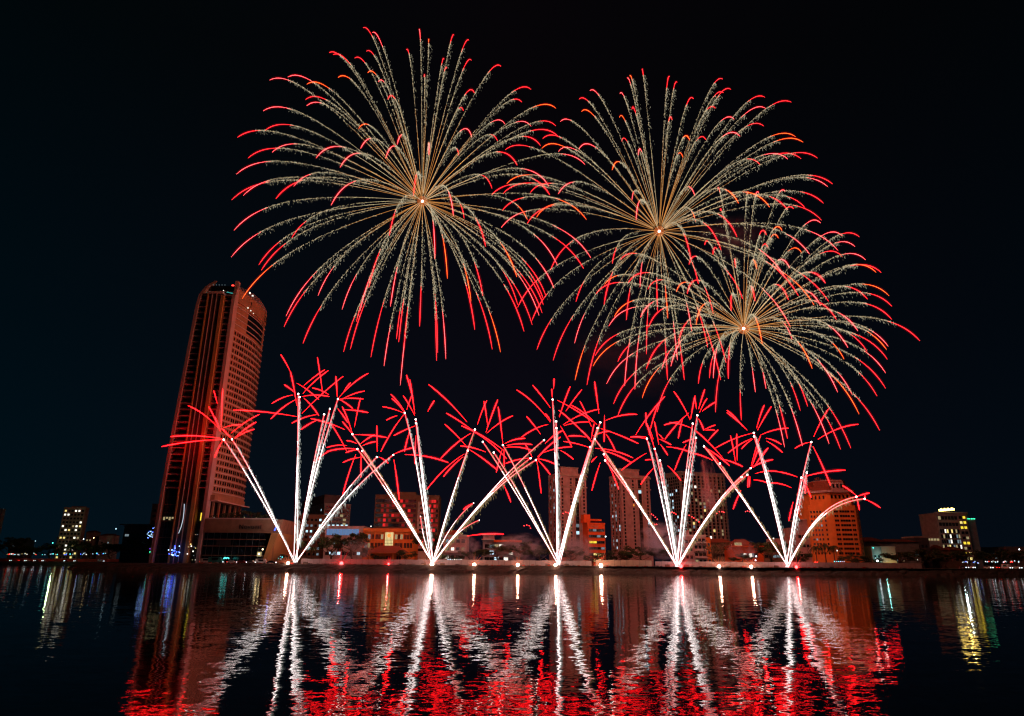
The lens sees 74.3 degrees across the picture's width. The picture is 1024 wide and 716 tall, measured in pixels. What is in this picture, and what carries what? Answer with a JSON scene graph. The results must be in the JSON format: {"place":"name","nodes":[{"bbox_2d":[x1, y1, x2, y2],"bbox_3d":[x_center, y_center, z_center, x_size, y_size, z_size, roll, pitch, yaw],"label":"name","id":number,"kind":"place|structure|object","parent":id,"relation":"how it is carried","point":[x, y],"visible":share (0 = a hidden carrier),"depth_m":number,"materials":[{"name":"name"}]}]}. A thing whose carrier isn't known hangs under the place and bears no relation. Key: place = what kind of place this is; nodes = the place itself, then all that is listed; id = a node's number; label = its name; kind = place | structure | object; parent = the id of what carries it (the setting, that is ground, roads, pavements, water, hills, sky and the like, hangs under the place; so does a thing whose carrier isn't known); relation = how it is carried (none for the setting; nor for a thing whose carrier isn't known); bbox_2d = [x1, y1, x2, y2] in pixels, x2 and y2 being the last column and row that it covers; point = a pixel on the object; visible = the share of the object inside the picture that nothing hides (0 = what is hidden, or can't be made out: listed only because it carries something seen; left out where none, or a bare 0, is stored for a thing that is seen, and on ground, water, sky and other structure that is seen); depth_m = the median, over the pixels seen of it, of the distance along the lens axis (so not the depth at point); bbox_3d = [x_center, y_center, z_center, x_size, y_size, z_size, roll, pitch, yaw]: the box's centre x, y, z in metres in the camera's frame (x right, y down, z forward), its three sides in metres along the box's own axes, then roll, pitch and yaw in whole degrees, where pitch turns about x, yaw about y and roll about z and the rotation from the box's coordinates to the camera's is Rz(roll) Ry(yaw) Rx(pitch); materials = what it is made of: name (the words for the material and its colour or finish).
{"place":"outdoors","nodes":[
{"label":"outdoors","id":0,"kind":"place"},
{"bbox_2d":[171,390,295,561],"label":"comet","id":1,"kind":"object","parent":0,"point":[261,498],"visible":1,"depth_m":328.29,"materials":[{"name":"white"}]},
{"bbox_2d":[230,418,293,561],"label":"comet","id":2,"kind":"object","parent":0,"point":[257,482],"visible":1,"depth_m":327.46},
{"bbox_2d":[244,376,341,545],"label":"comet","id":3,"kind":"object","parent":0,"point":[296,508],"visible":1,"depth_m":330.38,"materials":[{"name":"white"}]},
{"bbox_2d":[273,360,325,543],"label":"comet","id":4,"kind":"object","parent":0,"point":[298,502],"visible":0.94,"depth_m":330.80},
{"bbox_2d":[296,414,324,557],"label":"comet","id":5,"kind":"object","parent":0,"point":[310,482],"visible":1,"depth_m":328.63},
{"bbox_2d":[294,364,367,561],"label":"comet","id":6,"kind":"object","parent":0,"point":[317,472],"visible":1,"depth_m":331.63,"materials":[{"name":"white"}]},
{"bbox_2d":[298,456,387,559],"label":"comet","id":7,"kind":"object","parent":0,"point":[324,522],"visible":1,"depth_m":324.89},
{"bbox_2d":[297,448,445,559],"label":"comet","id":8,"kind":"object","parent":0,"point":[337,509],"visible":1,"depth_m":329.07,"materials":[{"name":"white"}]},
{"bbox_2d":[347,443,431,560],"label":"comet","id":9,"kind":"object","parent":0,"point":[396,501],"visible":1,"depth_m":327.89,"materials":[{"name":"white"}]},
{"bbox_2d":[232,27,586,383],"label":"firework burst","id":10,"kind":"object","parent":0,"point":[422,192],"visible":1,"depth_m":335.40,"materials":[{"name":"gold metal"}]},
{"bbox_2d":[404,383,432,557],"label":"comet","id":11,"kind":"object","parent":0,"point":[425,485],"visible":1,"depth_m":329.80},
{"bbox_2d":[405,423,432,560],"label":"comet","id":12,"kind":"object","parent":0,"point":[423,486],"visible":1,"depth_m":329.47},
{"bbox_2d":[432,387,505,559],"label":"comet","id":13,"kind":"object","parent":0,"point":[456,486],"visible":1,"depth_m":332.47,"materials":[{"name":"white"}]},
{"bbox_2d":[0,561,987,568],"bbox_3d":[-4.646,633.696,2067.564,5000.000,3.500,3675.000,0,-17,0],"label":"ground","id":14,"kind":"structure","parent":0,"point":[30,563],"depth_m":593.16,"materials":[{"name":"soil"}]},
{"bbox_2d":[0,537,30,557],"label":"broadleaf tree","id":15,"kind":"object","parent":14,"relation":"on","point":[15,543],"visible":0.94,"depth_m":622.06,"materials":[{"name":"green plant"}]},
{"bbox_2d":[7,539,34,557],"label":"house","id":16,"kind":"structure","parent":14,"relation":"on","point":[29,543],"depth_m":672.32,"materials":[{"name":"tile"}]},
{"bbox_2d":[13,545,46,557],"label":"broadleaf tree","id":17,"kind":"object","parent":14,"relation":"on","point":[18,549],"visible":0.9,"depth_m":617.43,"materials":[{"name":"green plant"}]},
{"bbox_2d":[25,543,54,561],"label":"broadleaf tree","id":18,"kind":"object","parent":14,"relation":"on","point":[48,548],"visible":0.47,"depth_m":616.72,"materials":[{"name":"green plant"}]},
{"bbox_2d":[0,558,118,561],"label":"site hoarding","id":19,"kind":"object","parent":14,"relation":"on","point":[69,560],"visible":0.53,"depth_m":602.57,"materials":[{"name":"metal"}]},
{"bbox_2d":[50,542,90,558],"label":"broadleaf tree","id":20,"kind":"object","parent":14,"relation":"on","point":[72,549],"visible":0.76,"depth_m":609.33,"materials":[{"name":"green plant"}]},
{"bbox_2d":[54,506,89,561],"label":"apartment block","id":21,"kind":"structure","parent":14,"relation":"on","point":[73,523],"depth_m":621.16,"materials":[{"name":"concrete"}]},
{"bbox_2d":[66,540,113,558],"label":"broadleaf tree","id":22,"kind":"object","parent":14,"relation":"on","point":[84,546],"visible":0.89,"depth_m":610.01,"materials":[{"name":"green plant"}]},
{"bbox_2d":[82,531,100,558],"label":"house","id":23,"kind":"structure","parent":14,"relation":"on","point":[90,535],"depth_m":667.25,"materials":[{"name":"tile"}]},
{"bbox_2d":[95,534,119,561],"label":"house","id":24,"kind":"structure","parent":14,"relation":"on","point":[107,538],"depth_m":665.91,"materials":[{"name":"tile"}]},
{"bbox_2d":[119,524,154,562],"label":"hall","id":25,"kind":"structure","parent":14,"relation":"on","point":[138,532],"depth_m":386.23,"materials":[{"name":"black glass"}]},
{"bbox_2d":[149,281,266,562],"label":"hotel tower","id":26,"kind":"structure","parent":14,"relation":"on","point":[202,480],"depth_m":355.68,"materials":[{"name":"concrete"}]},
{"bbox_2d":[246,313,262,345],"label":"sky window","id":27,"kind":"structure","parent":26,"relation":"in","point":[250,318],"depth_m":390.57,"materials":[{"name":"black glass"}]},
{"bbox_2d":[292,514,330,563],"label":"apartment block","id":28,"kind":"structure","parent":14,"relation":"on","point":[313,523],"depth_m":425.79,"materials":[{"name":"brown concrete"}]},
{"bbox_2d":[301,494,350,525],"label":"apartment block","id":29,"kind":"structure","parent":14,"relation":"on","point":[325,504],"depth_m":465.86,"materials":[{"name":"concrete"}]},
{"bbox_2d":[317,537,350,558],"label":"broadleaf tree","id":30,"kind":"object","parent":14,"relation":"on","point":[322,543],"visible":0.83,"depth_m":347.74,"materials":[{"name":"green plant"}]},
{"bbox_2d":[323,525,369,558],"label":"office block","id":31,"kind":"structure","parent":14,"relation":"on","point":[345,531],"depth_m":396.31,"materials":[{"name":"brown concrete"}]},
{"bbox_2d":[328,532,369,558],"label":"broadleaf tree","id":32,"kind":"object","parent":14,"relation":"on","point":[360,538],"visible":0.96,"depth_m":349.68,"materials":[{"name":"green plant"}]},
{"bbox_2d":[319,427,428,556],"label":"comet","id":33,"kind":"object","parent":14,"relation":"on","point":[387,492],"visible":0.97,"depth_m":329.85,"materials":[{"name":"white"}]},
{"bbox_2d":[367,546,408,559],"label":"pavilion","id":34,"kind":"structure","parent":14,"relation":"on","point":[388,551],"depth_m":354.22,"materials":[{"name":"tile"}]},
{"bbox_2d":[362,528,418,559],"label":"government hall","id":35,"kind":"structure","parent":14,"relation":"on","point":[401,538],"depth_m":371.99,"materials":[{"name":"concrete"}]},
{"bbox_2d":[374,492,440,559],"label":"office tower","id":36,"kind":"structure","parent":14,"relation":"on","point":[387,514],"depth_m":469.83,"materials":[{"name":"concrete"}]},
{"bbox_2d":[411,531,441,559],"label":"broadleaf tree","id":37,"kind":"object","parent":14,"relation":"on","point":[416,541],"visible":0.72,"depth_m":358.91,"materials":[{"name":"green plant"}]},
{"bbox_2d":[301,558,591,565],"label":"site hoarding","id":38,"kind":"object","parent":14,"relation":"on","point":[446,562],"visible":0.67,"depth_m":327.31,"materials":[{"name":"metal"}]},
{"bbox_2d":[442,530,469,559],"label":"townhouse","id":39,"kind":"structure","parent":14,"relation":"on","point":[460,543],"depth_m":371.32,"materials":[{"name":"concrete"}]},
{"bbox_2d":[478,544,513,559],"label":"broadleaf tree","id":40,"kind":"object","parent":14,"relation":"on","point":[497,549],"visible":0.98,"depth_m":341.89,"materials":[{"name":"green plant"}]},
{"bbox_2d":[435,438,562,559],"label":"comet","id":41,"kind":"object","parent":14,"relation":"on","point":[519,471],"visible":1,"depth_m":327.10,"materials":[{"name":"white"}]},
{"bbox_2d":[481,534,521,559],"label":"terrace building","id":42,"kind":"structure","parent":14,"relation":"on","point":[488,539],"depth_m":365.88,"materials":[{"name":"brown concrete"}]},
{"bbox_2d":[437,417,572,556],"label":"comet","id":43,"kind":"object","parent":14,"relation":"on","point":[494,488],"visible":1,"depth_m":329.32,"materials":[{"name":"white"}]},
{"bbox_2d":[465,446,553,556],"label":"comet","id":44,"kind":"object","parent":14,"relation":"on","point":[524,503],"visible":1,"depth_m":326.59,"materials":[{"name":"white"}]},
{"bbox_2d":[465,409,556,557],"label":"comet","id":45,"kind":"object","parent":14,"relation":"on","point":[527,493],"visible":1,"depth_m":327.78,"materials":[{"name":"white"}]},
{"bbox_2d":[482,400,558,564],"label":"comet","id":46,"kind":"object","parent":14,"relation":"on","point":[515,490],"visible":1,"depth_m":328.56,"materials":[{"name":"white metal"}]},
{"bbox_2d":[504,541,537,565],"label":"broadleaf tree","id":47,"kind":"object","parent":14,"relation":"on","point":[519,551],"visible":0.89,"depth_m":345.29,"materials":[{"name":"green plant"}]},
{"bbox_2d":[526,544,555,560],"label":"broadleaf tree","id":48,"kind":"object","parent":14,"relation":"on","point":[539,551],"visible":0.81,"depth_m":345.11,"materials":[{"name":"green plant"}]},
{"bbox_2d":[199,562,920,568],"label":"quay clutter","id":49,"kind":"object","parent":14,"relation":"on","point":[539,565],"visible":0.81,"depth_m":320.40,"materials":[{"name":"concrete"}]},
{"bbox_2d":[384,375,430,560],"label":"comet","id":50,"kind":"object","parent":49,"relation":"on","point":[420,483],"visible":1,"depth_m":331.89,"materials":[{"name":"white"}]},
{"bbox_2d":[548,466,586,560],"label":"residential tower","id":51,"kind":"structure","parent":14,"relation":"on","point":[569,478],"depth_m":435.45,"materials":[{"name":"concrete"}]},
{"bbox_2d":[554,546,584,560],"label":"broadleaf tree","id":52,"kind":"object","parent":14,"relation":"on","point":[577,549],"visible":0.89,"depth_m":344.22,"materials":[{"name":"green plant"}]},
{"bbox_2d":[581,514,605,565],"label":"office block","id":53,"kind":"structure","parent":14,"relation":"on","point":[593,539],"depth_m":374.08,"materials":[{"name":"orange concrete"}]},
{"bbox_2d":[595,550,631,559],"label":"broadleaf tree","id":54,"kind":"object","parent":14,"relation":"on","point":[622,555],"visible":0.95,"depth_m":341.27,"materials":[{"name":"green plant"}]},
{"bbox_2d":[596,560,652,566],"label":"site hoarding","id":55,"kind":"object","parent":14,"relation":"on","point":[629,562],"visible":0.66,"depth_m":325.50,"materials":[{"name":"metal"}]},
{"bbox_2d":[609,468,653,565],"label":"residential tower","id":56,"kind":"structure","parent":14,"relation":"on","point":[631,526],"depth_m":434.68,"materials":[{"name":"concrete"}]},
{"bbox_2d":[618,546,661,559],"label":"broadleaf tree","id":57,"kind":"object","parent":14,"relation":"on","point":[643,549],"visible":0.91,"depth_m":344.69,"materials":[{"name":"green plant"}]},
{"bbox_2d":[645,548,674,560],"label":"broadleaf tree","id":58,"kind":"object","parent":14,"relation":"on","point":[663,554],"visible":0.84,"depth_m":341.35,"materials":[{"name":"green plant"}]},
{"bbox_2d":[677,530,707,561],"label":"townhouse","id":59,"kind":"structure","parent":14,"relation":"on","point":[696,557],"depth_m":366.33,"materials":[{"name":"concrete"}]},
{"bbox_2d":[665,471,729,561],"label":"apartment tower","id":60,"kind":"structure","parent":14,"relation":"on","point":[708,491],"depth_m":467.52,"materials":[{"name":"concrete"}]},
{"bbox_2d":[694,540,732,561],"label":"broadleaf tree","id":61,"kind":"object","parent":14,"relation":"on","point":[717,549],"visible":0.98,"depth_m":342.90,"materials":[{"name":"green plant"}]},
{"bbox_2d":[710,539,730,566],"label":"hall","id":62,"kind":"structure","parent":14,"relation":"on","point":[721,558],"depth_m":385.62,"materials":[{"name":"concrete"}]},
{"bbox_2d":[724,539,763,561],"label":"villa","id":63,"kind":"object","parent":14,"relation":"on","point":[741,547],"visible":0.63,"depth_m":363.98,"materials":[{"name":"concrete"}]},
{"bbox_2d":[703,432,787,565],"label":"comet","id":64,"kind":"object","parent":14,"relation":"on","point":[745,502],"visible":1,"depth_m":326.09,"materials":[{"name":"white metal"}]},
{"bbox_2d":[732,428,786,563],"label":"comet","id":65,"kind":"object","parent":14,"relation":"on","point":[770,490],"visible":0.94,"depth_m":331.38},
{"bbox_2d":[749,542,794,561],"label":"broadleaf tree","id":66,"kind":"object","parent":14,"relation":"on","point":[760,549],"visible":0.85,"depth_m":346.27,"materials":[{"name":"green plant"}]},
{"bbox_2d":[754,538,794,564],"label":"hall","id":67,"kind":"structure","parent":14,"relation":"on","point":[776,556],"depth_m":384.41,"materials":[{"name":"brown concrete"}]},
{"bbox_2d":[655,561,921,568],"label":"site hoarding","id":68,"kind":"object","parent":14,"relation":"on","point":[812,564],"visible":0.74,"depth_m":323.83,"materials":[{"name":"metal"}]},
{"bbox_2d":[781,551,812,561],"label":"broadleaf tree","id":69,"kind":"object","parent":14,"relation":"on","point":[803,558],"visible":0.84,"depth_m":339.78,"materials":[{"name":"green plant"}]},
{"bbox_2d":[783,519,812,561],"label":"annex building","id":70,"kind":"structure","parent":14,"relation":"on","point":[802,527],"depth_m":383.30,"materials":[{"name":"orange concrete"}]},
{"bbox_2d":[788,487,866,566],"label":"comet","id":71,"kind":"object","parent":14,"relation":"on","point":[798,548],"visible":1,"depth_m":324.07,"materials":[{"name":"white metal"}]},
{"bbox_2d":[796,469,864,564],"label":"office tower","id":72,"kind":"structure","parent":14,"relation":"on","point":[841,529],"depth_m":377.44,"materials":[{"name":"concrete"}]},
{"bbox_2d":[836,554,870,562],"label":"broadleaf tree","id":73,"kind":"object","parent":14,"relation":"on","point":[856,559],"visible":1,"depth_m":340.17,"materials":[{"name":"green plant"}]},
{"bbox_2d":[864,546,881,563],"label":"house","id":74,"kind":"structure","parent":14,"relation":"on","point":[873,552],"depth_m":381.29,"materials":[{"name":"grey concrete"}]},
{"bbox_2d":[878,546,896,562],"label":"house","id":75,"kind":"structure","parent":14,"relation":"on","point":[887,549],"depth_m":383.09,"materials":[{"name":"beige concrete"}]},
{"bbox_2d":[863,537,922,567],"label":"hall","id":76,"kind":"structure","parent":14,"relation":"on","point":[902,545],"depth_m":415.10,"materials":[{"name":"concrete"}]},
{"bbox_2d":[879,552,918,562],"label":"broadleaf tree","id":77,"kind":"object","parent":14,"relation":"on","point":[896,557],"visible":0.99,"depth_m":344.48,"materials":[{"name":"green plant"}]},
{"bbox_2d":[901,536,932,567],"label":"apartment block","id":78,"kind":"structure","parent":14,"relation":"on","point":[923,541],"depth_m":424.98,"materials":[{"name":"brown concrete"}]},
{"bbox_2d":[899,548,944,567],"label":"broadleaf tree","id":79,"kind":"object","parent":14,"relation":"on","point":[920,552],"visible":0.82,"depth_m":348.56,"materials":[{"name":"green plant"}]},
{"bbox_2d":[923,552,971,568],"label":"broadleaf tree","id":80,"kind":"object","parent":14,"relation":"on","point":[957,556],"visible":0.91,"depth_m":351.66,"materials":[{"name":"green plant"}]},
{"bbox_2d":[930,545,967,568],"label":"hall","id":81,"kind":"structure","parent":14,"relation":"on","point":[957,563],"depth_m":432.09,"materials":[{"name":"concrete"}]},
{"bbox_2d":[919,508,983,568],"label":"riverside hotel","id":82,"kind":"structure","parent":14,"relation":"on","point":[943,529],"depth_m":506.08,"materials":[{"name":"concrete"}]},
{"bbox_2d":[950,549,988,565],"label":"broadleaf tree","id":83,"kind":"object","parent":14,"relation":"on","point":[977,555],"visible":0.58,"depth_m":352.45,"materials":[{"name":"green plant"}]},
{"bbox_2d":[980,547,1002,568],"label":"tree","id":84,"kind":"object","parent":14,"relation":"on","point":[990,550],"depth_m":538.18,"materials":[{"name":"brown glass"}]},
{"bbox_2d":[979,550,1014,568],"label":"broadleaf tree","id":85,"kind":"object","parent":14,"relation":"on","point":[996,553],"visible":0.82,"depth_m":354.82,"materials":[{"name":"green plant"}]},
{"bbox_2d":[997,551,1023,565],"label":"broadleaf tree","id":86,"kind":"object","parent":14,"relation":"on","point":[1018,557],"visible":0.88,"depth_m":355.98,"materials":[{"name":"green plant"}]},
{"bbox_2d":[1000,547,1023,568],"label":"tree","id":87,"kind":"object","parent":14,"relation":"on","point":[1013,549],"depth_m":539.23,"materials":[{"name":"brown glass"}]},
{"bbox_2d":[66,562,927,568],"bbox_3d":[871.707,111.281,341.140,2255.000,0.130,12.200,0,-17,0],"label":"road","id":88,"kind":"structure","parent":0,"point":[380,564],"depth_m":335.32,"materials":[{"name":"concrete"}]},
{"bbox_2d":[201,518,304,563],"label":"hotel podium","id":89,"kind":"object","parent":88,"relation":"on","point":[244,539],"visible":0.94,"depth_m":332.43,"materials":[{"name":"brown glass"}]},
{"bbox_2d":[0,565,1023,715],"bbox_3d":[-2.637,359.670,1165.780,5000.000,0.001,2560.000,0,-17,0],"label":"water","id":90,"kind":"structure","parent":0,"point":[90,642],"depth_m":32.65,"materials":[{"name":"black liquid"}]},
{"bbox_2d":[0,0,1023,564],"label":"sky","id":91,"kind":"structure","parent":0,"point":[125,143],"materials":[{"name":"black"}]},
{"bbox_2d":[68,562,1023,575],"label":"riverbank","id":92,"kind":"structure","parent":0,"point":[547,569],"depth_m":314.41,"materials":[{"name":"concrete"}]},
{"bbox_2d":[556,409,597,562],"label":"comet","id":93,"kind":"object","parent":92,"relation":"on","point":[558,541],"visible":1,"depth_m":329.28,"materials":[{"name":"white"}]},
{"bbox_2d":[558,431,622,557],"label":"comet","id":94,"kind":"object","parent":92,"relation":"on","point":[565,533],"visible":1,"depth_m":328.15,"materials":[{"name":"white"}]},
{"bbox_2d":[559,381,628,559],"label":"comet","id":95,"kind":"object","parent":92,"relation":"on","point":[582,481],"visible":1,"depth_m":330.81,"materials":[{"name":"white metal"}]},
{"bbox_2d":[593,460,673,559],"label":"comet","id":96,"kind":"object","parent":92,"relation":"on","point":[651,523],"visible":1,"depth_m":324.82,"materials":[{"name":"white metal"}]},
{"bbox_2d":[636,403,675,566],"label":"comet","id":97,"kind":"object","parent":92,"relation":"on","point":[660,488],"visible":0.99,"depth_m":327.08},
{"bbox_2d":[623,422,688,563],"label":"comet","id":98,"kind":"object","parent":92,"relation":"on","point":[664,494],"visible":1,"depth_m":327.64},
{"bbox_2d":[641,459,679,562],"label":"comet","id":99,"kind":"object","parent":92,"relation":"on","point":[668,503],"visible":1,"depth_m":325.67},
{"bbox_2d":[665,396,694,557],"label":"comet","id":100,"kind":"object","parent":92,"relation":"on","point":[685,475],"visible":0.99,"depth_m":333.35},
{"bbox_2d":[665,396,714,561],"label":"comet","id":101,"kind":"object","parent":92,"relation":"on","point":[685,498],"visible":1,"depth_m":329.08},
{"bbox_2d":[677,428,706,564],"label":"comet","id":102,"kind":"object","parent":92,"relation":"on","point":[687,501],"visible":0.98,"depth_m":328.75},
{"bbox_2d":[678,474,766,563],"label":"comet","id":103,"kind":"object","parent":92,"relation":"on","point":[716,512],"visible":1,"depth_m":325.64,"materials":[{"name":"white metal"}]},
{"bbox_2d":[728,409,787,562],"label":"comet","id":104,"kind":"object","parent":92,"relation":"on","point":[770,488],"visible":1,"depth_m":328.80,"materials":[{"name":"white"}]},
{"bbox_2d":[778,470,839,564],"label":"comet","id":105,"kind":"object","parent":92,"relation":"on","point":[793,528],"visible":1,"depth_m":324.62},
{"bbox_2d":[496,70,828,381],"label":"firework burst","id":106,"kind":"object","parent":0,"point":[679,211],"visible":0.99,"depth_m":344.05,"materials":[{"name":"gold metal"}]},
{"bbox_2d":[594,187,919,447],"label":"firework burst","id":107,"kind":"object","parent":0,"point":[756,317],"visible":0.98,"depth_m":307.20,"materials":[{"name":"gold metal"}]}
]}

